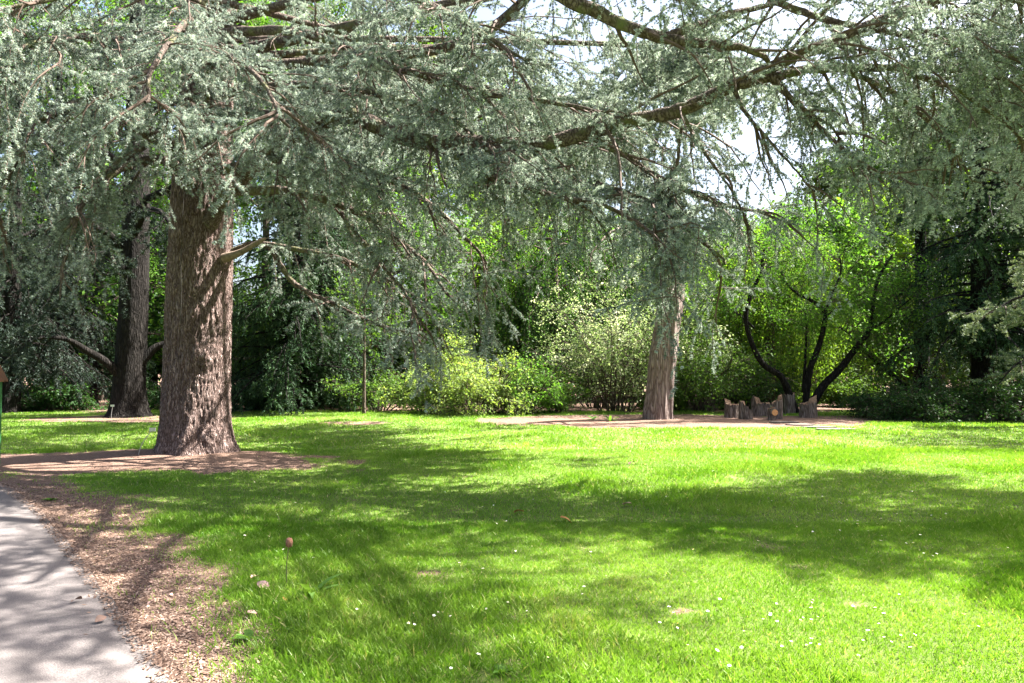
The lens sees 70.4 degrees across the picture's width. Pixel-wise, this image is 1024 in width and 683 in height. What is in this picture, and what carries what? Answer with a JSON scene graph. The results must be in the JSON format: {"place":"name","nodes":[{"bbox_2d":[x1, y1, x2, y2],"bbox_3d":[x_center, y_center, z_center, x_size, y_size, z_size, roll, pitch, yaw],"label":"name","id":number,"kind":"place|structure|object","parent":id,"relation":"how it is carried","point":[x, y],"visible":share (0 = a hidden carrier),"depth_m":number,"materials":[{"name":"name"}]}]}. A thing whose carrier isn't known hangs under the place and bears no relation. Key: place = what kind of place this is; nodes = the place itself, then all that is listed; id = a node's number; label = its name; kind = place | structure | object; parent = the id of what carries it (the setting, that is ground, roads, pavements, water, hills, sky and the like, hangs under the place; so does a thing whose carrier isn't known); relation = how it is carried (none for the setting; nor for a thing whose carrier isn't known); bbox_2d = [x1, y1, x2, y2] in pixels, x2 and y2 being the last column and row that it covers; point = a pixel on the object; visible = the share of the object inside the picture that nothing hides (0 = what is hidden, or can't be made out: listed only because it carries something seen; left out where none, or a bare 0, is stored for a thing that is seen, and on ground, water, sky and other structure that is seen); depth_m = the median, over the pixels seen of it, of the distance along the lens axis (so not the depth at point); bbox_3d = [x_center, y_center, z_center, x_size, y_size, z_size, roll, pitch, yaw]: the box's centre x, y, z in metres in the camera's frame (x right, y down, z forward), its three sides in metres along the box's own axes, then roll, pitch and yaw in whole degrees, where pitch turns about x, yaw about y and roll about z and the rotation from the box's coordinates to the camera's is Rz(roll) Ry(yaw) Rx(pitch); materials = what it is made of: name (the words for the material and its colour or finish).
{"place":"outdoors","nodes":[
{"label":"outdoors","id":0,"kind":"place"},
{"bbox_2d":[0,484,170,682],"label":"path","id":1,"kind":"structure","parent":0,"point":[50,632],"depth_m":4.50,"materials":[{"name":"concrete"}]},
{"bbox_2d":[95,615,106,621],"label":"fallen leaf","id":2,"kind":"object","parent":1,"relation":"on","point":[100,618],"visible":1,"depth_m":4.46,"materials":[{"name":"brown plant"}]},
{"bbox_2d":[0,409,1023,682],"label":"grass","id":3,"kind":"structure","parent":0,"point":[354,629],"depth_m":6.32,"materials":[{"name":"plant"}]},
{"bbox_2d":[0,368,1023,682],"bbox_3d":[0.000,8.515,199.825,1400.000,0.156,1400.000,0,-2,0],"label":"ground","id":4,"kind":"structure","parent":0,"point":[48,466],"depth_m":8.12,"materials":[{"name":"plant"}]},
{"bbox_2d":[0,365,7,456],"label":"sign post","id":5,"kind":"object","parent":4,"relation":"on","point":[3,377],"visible":1,"depth_m":11.71,"materials":[{"name":"green paint"}]},
{"bbox_2d":[0,262,41,397],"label":"conifer tree","id":6,"kind":"object","parent":4,"relation":"on","point":[28,378],"visible":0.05,"depth_m":27.20,"materials":[{"name":"green plant"}]},
{"bbox_2d":[0,0,68,385],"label":"broadleaf tree","id":7,"kind":"object","parent":4,"relation":"on","point":[35,133],"visible":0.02,"depth_m":53.15,"materials":[{"name":"green plant"}]},
{"bbox_2d":[0,0,95,412],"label":"conifer tree","id":8,"kind":"object","parent":4,"relation":"on","point":[13,309],"visible":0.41,"depth_m":25.36,"materials":[{"name":"green plant"}]},
{"bbox_2d":[0,0,107,288],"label":"broadleaf tree","id":9,"kind":"object","parent":4,"relation":"on","point":[14,19],"visible":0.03,"depth_m":42.26,"materials":[{"name":"green plant"}]},
{"bbox_2d":[0,5,113,404],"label":"conifer tree","id":10,"kind":"object","parent":4,"relation":"on","point":[73,325],"visible":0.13,"depth_m":27.93,"materials":[{"name":"green plant"}]},
{"bbox_2d":[17,372,109,410],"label":"bush","id":11,"kind":"object","parent":4,"relation":"on","point":[52,398],"visible":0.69,"depth_m":26.13,"materials":[{"name":"green plant"}]},
{"bbox_2d":[1,276,152,396],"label":"undergrowth bush","id":12,"kind":"object","parent":4,"relation":"on","point":[77,348],"depth_m":38.00,"materials":[{"name":"green plant"}]},
{"bbox_2d":[5,0,164,387],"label":"broadleaf tree","id":13,"kind":"object","parent":4,"relation":"on","point":[73,6],"visible":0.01,"depth_m":55.08,"materials":[{"name":"green plant"}]},
{"bbox_2d":[22,272,165,394],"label":"undergrowth bush","id":14,"kind":"object","parent":4,"relation":"on","point":[152,341],"visible":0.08,"depth_m":40.19,"materials":[{"name":"green plant"}]},
{"bbox_2d":[32,30,160,403],"bbox_3d":[-17.802,-4.943,31.048,4.594,16.766,5.244,-1,-2,36],"label":"conifer tree","id":15,"kind":"object","parent":4,"relation":"on","point":[107,351],"visible":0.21,"depth_m":30.51,"materials":[{"name":"green plant"}]},
{"bbox_2d":[0,0,262,399],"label":"broadleaf tree","id":16,"kind":"object","parent":4,"relation":"on","point":[105,3],"visible":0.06,"depth_m":35.32,"materials":[{"name":"green plant"}]},
{"bbox_2d":[138,428,155,454],"bbox_3d":[-6.299,1.785,12.481,0.342,0.602,0.042,0,-2,0],"label":"plant marker","id":17,"kind":"object","parent":4,"relation":"on","point":[152,429],"visible":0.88,"depth_m":12.48,"materials":[{"name":"grey metal"}]},
{"bbox_2d":[146,376,160,410],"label":"bush","id":18,"kind":"object","parent":4,"relation":"on","point":[153,396],"visible":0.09,"depth_m":26.78,"materials":[{"name":"green plant"}]},
{"bbox_2d":[77,0,249,391],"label":"broadleaf tree","id":19,"kind":"object","parent":4,"relation":"on","point":[157,114],"visible":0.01,"depth_m":43.46,"materials":[{"name":"green plant"}]},
{"bbox_2d":[0,0,332,417],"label":"conifer tree","id":20,"kind":"object","parent":4,"relation":"on","point":[126,368],"visible":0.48,"depth_m":22.63,"materials":[{"name":"green plant"}]},
{"bbox_2d":[77,3,277,390],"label":"broadleaf tree","id":21,"kind":"object","parent":4,"relation":"on","point":[249,286],"depth_m":50.76,"materials":[{"name":"green plant"}]},
{"bbox_2d":[111,259,265,387],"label":"undergrowth bush","id":22,"kind":"object","parent":4,"relation":"on","point":[153,324],"depth_m":41.10,"materials":[{"name":"green plant"}]},
{"bbox_2d":[70,0,358,359],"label":"broadleaf tree","id":23,"kind":"object","parent":4,"relation":"on","point":[257,22],"visible":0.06,"depth_m":31.45,"materials":[{"name":"green plant"}]},
{"bbox_2d":[229,629,262,643],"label":"weed plant","id":24,"kind":"object","parent":4,"relation":"on","point":[247,632],"visible":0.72,"depth_m":4.25,"materials":[{"name":"green plant"}]},
{"bbox_2d":[231,365,286,410],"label":"bush","id":25,"kind":"object","parent":4,"relation":"on","point":[258,402],"visible":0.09,"depth_m":26.60,"materials":[{"name":"green plant"}]},
{"bbox_2d":[149,0,370,313],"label":"broadleaf tree","id":26,"kind":"object","parent":4,"relation":"on","point":[265,221],"visible":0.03,"depth_m":45.82,"materials":[{"name":"green plant"}]},
{"bbox_2d":[257,580,269,588],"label":"fallen leaf","id":27,"kind":"object","parent":4,"relation":"on","point":[263,582],"visible":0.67,"depth_m":5.18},
{"bbox_2d":[286,538,292,584],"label":"seed head stalk","id":28,"kind":"object","parent":4,"relation":"on","point":[289,542],"visible":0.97,"depth_m":5.23,"materials":[{"name":"plant"}]},
{"bbox_2d":[233,0,369,306],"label":"broadleaf tree","id":29,"kind":"object","parent":4,"relation":"on","point":[255,266],"depth_m":56.65,"materials":[{"name":"green plant"}]},
{"bbox_2d":[231,9,392,416],"bbox_3d":[-7.763,-4.470,26.356,6.817,16.038,6.950,1,-2,-31],"label":"conifer tree","id":30,"kind":"object","parent":4,"relation":"on","point":[292,356],"visible":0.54,"depth_m":25.40,"materials":[{"name":"green plant"}]},
{"bbox_2d":[296,573,344,598],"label":"weed plant","id":31,"kind":"object","parent":4,"relation":"on","point":[319,585],"visible":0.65,"depth_m":5.10,"materials":[{"name":"green plant"}]},
{"bbox_2d":[300,367,346,409],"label":"bush","id":32,"kind":"object","parent":4,"relation":"on","point":[316,404],"visible":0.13,"depth_m":27.31,"materials":[{"name":"green plant"}]},
{"bbox_2d":[255,174,397,410],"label":"conifer tree","id":33,"kind":"object","parent":4,"relation":"on","point":[349,360],"visible":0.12,"depth_m":27.80,"materials":[{"name":"green plant"}]},
{"bbox_2d":[231,263,432,395],"bbox_3d":[-10.680,-0.597,37.936,12.323,8.293,10.676,-1,-2,24],"label":"undergrowth bush","id":34,"kind":"object","parent":4,"relation":"on","point":[244,273],"visible":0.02,"depth_m":36.43,"materials":[{"name":"green plant"}]},
{"bbox_2d":[251,0,414,304],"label":"broadleaf tree","id":35,"kind":"object","parent":4,"relation":"on","point":[340,8],"visible":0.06,"depth_m":38.11,"materials":[{"name":"green plant"}]},
{"bbox_2d":[315,269,409,413],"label":"young tree","id":36,"kind":"object","parent":4,"relation":"on","point":[364,367],"visible":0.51,"depth_m":24.32,"materials":[{"name":"green plant"}]},
{"bbox_2d":[278,10,459,379],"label":"broadleaf tree","id":37,"kind":"object","parent":4,"relation":"on","point":[393,161],"visible":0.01,"depth_m":54.27,"materials":[{"name":"green plant"}]},
{"bbox_2d":[320,350,426,412],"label":"shrub","id":38,"kind":"object","parent":4,"relation":"on","point":[375,384],"visible":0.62,"depth_m":26.00,"materials":[{"name":"green plant"}]},
{"bbox_2d":[273,96,517,401],"bbox_3d":[-5.161,-4.455,33.475,11.885,14.628,9.231,-1,-2,35],"label":"broadleaf tree","id":39,"kind":"object","parent":4,"relation":"on","point":[442,310],"visible":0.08,"depth_m":32.80,"materials":[{"name":"green plant"}]},
{"bbox_2d":[346,263,473,396],"bbox_3d":[-6.080,-0.528,40.239,11.975,9.770,12.299,0,-2,0],"label":"undergrowth bush","id":40,"kind":"object","parent":4,"relation":"on","point":[397,365],"visible":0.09,"depth_m":39.05,"materials":[{"name":"green plant"}]},
{"bbox_2d":[342,0,497,374],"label":"broadleaf tree","id":41,"kind":"object","parent":4,"relation":"on","point":[432,28],"visible":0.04,"depth_m":42.96,"materials":[{"name":"green plant"}]},
{"bbox_2d":[373,363,467,412],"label":"shrub","id":42,"kind":"object","parent":4,"relation":"on","point":[422,396],"visible":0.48,"depth_m":25.04,"materials":[{"name":"green plant"}]},
{"bbox_2d":[395,60,552,374],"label":"broadleaf tree","id":43,"kind":"object","parent":4,"relation":"on","point":[478,133],"visible":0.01,"depth_m":54.10,"materials":[{"name":"green plant"}]},
{"bbox_2d":[381,119,567,386],"bbox_3d":[-1.308,-4.154,37.148,9.813,14.280,10.783,-1,-2,22],"label":"broadleaf tree","id":44,"kind":"object","parent":4,"relation":"on","point":[493,224],"visible":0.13,"depth_m":36.00,"materials":[{"name":"green plant"}]},
{"bbox_2d":[406,372,550,416],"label":"shrub","id":45,"kind":"object","parent":4,"relation":"on","point":[446,411],"visible":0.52,"depth_m":23.99,"materials":[{"name":"green plant"}]},
{"bbox_2d":[384,320,573,416],"bbox_3d":[-1.025,1.103,24.878,5.381,3.931,5.536,-1,-2,24],"label":"shrub","id":46,"kind":"object","parent":4,"relation":"on","point":[467,377],"visible":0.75,"depth_m":24.25,"materials":[{"name":"green plant"}]},
{"bbox_2d":[409,266,551,390],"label":"undergrowth bush","id":47,"kind":"object","parent":4,"relation":"on","point":[472,334],"visible":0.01,"depth_m":41.52,"materials":[{"name":"green plant"}]},
{"bbox_2d":[0,411,969,682],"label":"bark litter","id":48,"kind":"object","parent":4,"relation":"on","point":[90,549],"visible":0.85,"depth_m":5.34,"materials":[{"name":"wood"}]},
{"bbox_2d":[493,663,513,673],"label":"weed plant","id":49,"kind":"object","parent":4,"relation":"on","point":[506,671],"visible":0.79,"depth_m":3.80,"materials":[{"name":"green plant"}]},
{"bbox_2d":[446,199,566,375],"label":"broadleaf tree","id":50,"kind":"object","parent":4,"relation":"on","point":[506,248],"depth_m":56.68,"materials":[{"name":"green plant"}]},
{"bbox_2d":[0,0,1023,455],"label":"cedar tree","id":51,"kind":"object","parent":4,"relation":"on","point":[542,146],"visible":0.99,"depth_m":10.19,"materials":[{"name":"green plant"}]},
{"bbox_2d":[486,352,580,413],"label":"shrub","id":52,"kind":"object","parent":4,"relation":"on","point":[551,397],"visible":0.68,"depth_m":24.34,"materials":[{"name":"green plant"}]},
{"bbox_2d":[483,176,617,392],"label":"broadleaf tree","id":53,"kind":"object","parent":4,"relation":"on","point":[563,231],"visible":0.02,"depth_m":42.65,"materials":[{"name":"green plant"}]},
{"bbox_2d":[461,211,649,391],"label":"weeping tree","id":54,"kind":"object","parent":4,"relation":"on","point":[526,330],"visible":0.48,"depth_m":32.44,"materials":[{"name":"green plant"}]},
{"bbox_2d":[534,374,590,412],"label":"shrub","id":55,"kind":"object","parent":4,"relation":"on","point":[567,403],"visible":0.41,"depth_m":25.02,"materials":[{"name":"green plant"}]},
{"bbox_2d":[455,259,701,398],"bbox_3d":[4.915,-0.211,39.393,13.276,9.086,12.490,-1,-2,31],"label":"undergrowth bush","id":56,"kind":"object","parent":4,"relation":"on","point":[565,337],"visible":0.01,"depth_m":36.62,"materials":[{"name":"green plant"}]},
{"bbox_2d":[510,301,648,407],"bbox_3d":[3.442,0.801,28.913,7.035,4.648,5.428,-1,-2,20],"label":"shrub","id":57,"kind":"object","parent":4,"relation":"on","point":[579,381],"visible":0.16,"depth_m":28.47,"materials":[{"name":"green plant"}]},
{"bbox_2d":[594,384,641,407],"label":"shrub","id":58,"kind":"object","parent":4,"relation":"on","point":[598,396],"visible":0.23,"depth_m":28.61,"materials":[{"name":"green"}]},
{"bbox_2d":[545,224,721,399],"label":"weeping tree","id":59,"kind":"object","parent":4,"relation":"on","point":[633,284],"visible":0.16,"depth_m":33.26,"materials":[{"name":"green plant"}]},
{"bbox_2d":[529,234,742,411],"bbox_3d":[4.412,-0.498,26.328,7.878,6.600,7.560,0,-2,0],"label":"shrub","id":60,"kind":"object","parent":4,"relation":"on","point":[597,356],"visible":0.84,"depth_m":25.62,"materials":[{"name":"green plant"}]},
{"bbox_2d":[627,377,698,410],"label":"bush","id":61,"kind":"object","parent":4,"relation":"on","point":[677,401],"visible":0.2,"depth_m":26.52,"materials":[{"name":"green plant"}]},
{"bbox_2d":[570,194,757,419],"bbox_3d":[4.313,-1.022,21.128,5.800,6.874,3.337,1,-2,-19],"label":"tree","id":62,"kind":"object","parent":4,"relation":"on","point":[658,404],"visible":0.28,"depth_m":21.99,"materials":[{"name":"brown wood"}]},
{"bbox_2d":[621,232,724,385],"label":"broadleaf tree","id":63,"kind":"object","parent":4,"relation":"on","point":[690,301],"visible":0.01,"depth_m":35.79,"materials":[{"name":"green plant"}]},
{"bbox_2d":[630,303,815,414],"bbox_3d":[7.014,0.708,25.718,6.402,4.448,5.126,2,-3,-39],"label":"shrub","id":64,"kind":"object","parent":4,"relation":"on","point":[701,380],"visible":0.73,"depth_m":25.25,"materials":[{"name":"green plant"}]},
{"bbox_2d":[724,399,738,417],"bbox_3d":[6.952,2.105,22.905,0.516,0.641,0.467,0,-2,0],"label":"log stump","id":65,"kind":"object","parent":4,"relation":"on","point":[731,410],"visible":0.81,"depth_m":22.74,"materials":[{"name":"brown wood"}]},
{"bbox_2d":[738,401,752,419],"bbox_3d":[7.123,2.102,22.137,0.438,0.595,0.391,0,-2,0],"label":"log stump","id":66,"kind":"object","parent":4,"relation":"on","point":[746,412],"visible":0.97,"depth_m":22.01,"materials":[{"name":"brown wood"}]},
{"bbox_2d":[692,354,802,410],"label":"shrub","id":67,"kind":"object","parent":4,"relation":"on","point":[778,387],"visible":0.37,"depth_m":26.85,"materials":[{"name":"green plant"}]},
{"bbox_2d":[678,215,834,379],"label":"broadleaf tree","id":68,"kind":"object","parent":4,"relation":"on","point":[759,310],"visible":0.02,"depth_m":34.52,"materials":[{"name":"green plant"}]},
{"bbox_2d":[751,395,770,416],"bbox_3d":[8.155,2.102,23.744,0.585,0.706,0.671,2,-3,-43],"label":"log stump","id":69,"kind":"object","parent":4,"relation":"on","point":[758,408],"visible":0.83,"depth_m":23.56,"materials":[{"name":"brown wood"}]},
{"bbox_2d":[648,220,877,406],"bbox_3d":[9.859,-0.957,29.571,8.520,7.385,7.254,0,-2,0],"label":"weeping tree","id":70,"kind":"object","parent":4,"relation":"on","point":[765,326],"visible":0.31,"depth_m":28.56,"materials":[{"name":"green plant"}]},
{"bbox_2d":[767,407,777,419],"bbox_3d":[7.766,2.164,21.675,0.249,0.438,0.366,0,-2,0],"label":"log stump","id":71,"kind":"object","parent":4,"relation":"on","point":[772,412],"visible":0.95,"depth_m":21.61,"materials":[{"name":"brown wood"}]},
{"bbox_2d":[772,394,782,418],"bbox_3d":[8.091,1.992,22.116,0.340,0.812,0.380,0,-2,0],"label":"log stump","id":72,"kind":"object","parent":4,"relation":"on","point":[777,404],"visible":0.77,"depth_m":21.97,"materials":[{"name":"brown wood"}]},
{"bbox_2d":[769,421,798,422],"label":"stone slab","id":73,"kind":"structure","parent":4,"relation":"on","point":[783,421],"depth_m":20.60,"materials":[{"name":"stone"}]},
{"bbox_2d":[749,363,826,404],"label":"bush","id":74,"kind":"object","parent":4,"relation":"on","point":[795,391],"visible":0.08,"depth_m":30.48,"materials":[{"name":"green plant"}]},
{"bbox_2d":[783,392,795,413],"bbox_3d":[9.370,2.085,24.512,0.481,0.793,0.427,2,-3,-39],"label":"log stump","id":75,"kind":"object","parent":4,"relation":"on","point":[788,403],"visible":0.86,"depth_m":24.33,"materials":[{"name":"brown wood"}]},
{"bbox_2d":[741,211,857,378],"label":"broadleaf tree","id":76,"kind":"object","parent":4,"relation":"on","point":[812,232],"depth_m":45.86,"materials":[{"name":"green plant"}]},
{"bbox_2d":[785,423,814,425],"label":"stone slab","id":77,"kind":"structure","parent":4,"relation":"on","point":[792,424],"depth_m":19.56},
{"bbox_2d":[798,395,817,417],"bbox_3d":[9.379,2.055,22.953,0.613,0.744,0.566,0,-2,0],"label":"log stump","id":78,"kind":"object","parent":4,"relation":"on","point":[807,409],"visible":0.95,"depth_m":22.75,"materials":[{"name":"brown wood"}]},
{"bbox_2d":[719,186,914,399],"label":"broadleaf tree","id":79,"kind":"object","parent":4,"relation":"on","point":[844,224],"visible":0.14,"depth_m":31.31,"materials":[{"name":"green plant"}]},
{"bbox_2d":[685,193,950,413],"bbox_3d":[10.210,-1.236,24.688,9.393,7.612,4.442,0,-2,0],"label":"maple tree","id":80,"kind":"object","parent":4,"relation":"on","point":[830,378],"visible":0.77,"depth_m":24.43,"materials":[{"name":"green plant"}]},
{"bbox_2d":[757,136,932,382],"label":"broadleaf tree","id":81,"kind":"object","parent":4,"relation":"on","point":[837,193],"visible":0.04,"depth_m":57.54,"materials":[{"name":"green plant"}]},
{"bbox_2d":[810,364,892,407],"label":"bush","id":82,"kind":"object","parent":4,"relation":"on","point":[832,398],"visible":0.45,"depth_m":28.80,"materials":[{"name":"green plant"}]},
{"bbox_2d":[789,174,949,395],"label":"broadleaf tree","id":83,"kind":"object","parent":4,"relation":"on","point":[901,246],"visible":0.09,"depth_m":34.59,"materials":[{"name":"green plant"}]},
{"bbox_2d":[832,382,918,420],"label":"yew shrub","id":84,"kind":"object","parent":4,"relation":"on","point":[863,404],"visible":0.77,"depth_m":22.40,"materials":[{"name":"green plant"}]},
{"bbox_2d":[825,282,984,397],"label":"leaning tree","id":85,"kind":"object","parent":4,"relation":"on","point":[920,366],"visible":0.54,"depth_m":25.66,"materials":[{"name":"green plant"}]},
{"bbox_2d":[827,253,1002,396],"bbox_3d":[19.633,-0.097,38.083,11.376,9.164,13.094,1,-2,-37],"label":"undergrowth bush","id":86,"kind":"object","parent":4,"relation":"on","point":[907,379],"visible":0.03,"depth_m":35.78,"materials":[{"name":"green plant"}]},
{"bbox_2d":[857,370,973,423],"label":"yew shrub","id":87,"kind":"object","parent":4,"relation":"on","point":[931,406],"visible":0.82,"depth_m":21.40,"materials":[{"name":"green plant"}]},
{"bbox_2d":[830,126,1017,395],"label":"broadleaf tree","id":88,"kind":"object","parent":4,"relation":"on","point":[877,166],"visible":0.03,"depth_m":41.46,"materials":[{"name":"green plant"}]},
{"bbox_2d":[857,17,993,393],"bbox_3d":[15.785,-5.377,28.142,4.295,16.102,4.270,0,-2,0],"label":"conifer tree","id":89,"kind":"object","parent":4,"relation":"on","point":[921,241],"visible":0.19,"depth_m":27.96,"materials":[{"name":"green plant"}]},
{"bbox_2d":[847,166,1018,390],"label":"broadleaf tree","id":90,"kind":"object","parent":4,"relation":"on","point":[946,221],"visible":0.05,"depth_m":35.95,"materials":[{"name":"green plant"}]},
{"bbox_2d":[843,94,1022,373],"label":"broadleaf tree","id":91,"kind":"object","parent":4,"relation":"on","point":[925,151],"depth_m":52.82,"materials":[{"name":"green plant"}]},
{"bbox_2d":[865,0,1023,414],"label":"conifer tree","id":92,"kind":"object","parent":4,"relation":"on","point":[982,277],"visible":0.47,"depth_m":24.17,"materials":[{"name":"green plant"}]},
{"bbox_2d":[920,369,1008,419],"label":"yew shrub","id":93,"kind":"object","parent":4,"relation":"on","point":[958,387],"visible":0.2,"depth_m":22.33,"materials":[{"name":"green plant"}]},
{"bbox_2d":[914,64,1021,382],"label":"broadleaf tree","id":94,"kind":"object","parent":4,"relation":"on","point":[968,183],"visible":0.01,"depth_m":39.50,"materials":[{"name":"green plant"}]},
{"bbox_2d":[932,272,1017,389],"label":"undergrowth bush","id":95,"kind":"object","parent":4,"relation":"on","point":[966,354],"visible":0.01,"depth_m":40.09,"materials":[{"name":"green plant"}]},
{"bbox_2d":[929,17,1023,387],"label":"conifer tree","id":96,"kind":"object","parent":4,"relation":"on","point":[1003,235],"visible":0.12,"depth_m":26.14,"materials":[{"name":"green plant"}]},
{"bbox_2d":[933,366,1023,422],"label":"yew shrub","id":97,"kind":"object","parent":4,"relation":"on","point":[1000,393],"visible":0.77,"depth_m":21.31,"materials":[{"name":"green plant"}]},
{"bbox_2d":[948,250,1023,384],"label":"juniper tree","id":98,"kind":"object","parent":4,"relation":"on","point":[1014,310],"visible":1,"depth_m":19.64,"materials":[{"name":"green plant"}]},
{"bbox_2d":[996,373,1023,417],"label":"yew shrub","id":99,"kind":"object","parent":4,"relation":"on","point":[1016,381],"visible":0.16,"depth_m":22.62,"materials":[{"name":"green plant"}]},
{"bbox_2d":[0,0,1023,367],"label":"sky","id":100,"kind":"structure","parent":0,"point":[746,143],"materials":[{"name":"white"}]},
{"bbox_2d":[801,426,836,427],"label":"stone slab","id":101,"kind":"structure","parent":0,"point":[818,426],"depth_m":18.84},
{"bbox_2d":[815,428,856,430],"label":"stone slab","id":102,"kind":"structure","parent":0,"point":[832,429],"depth_m":18.15,"materials":[{"name":"stone"}]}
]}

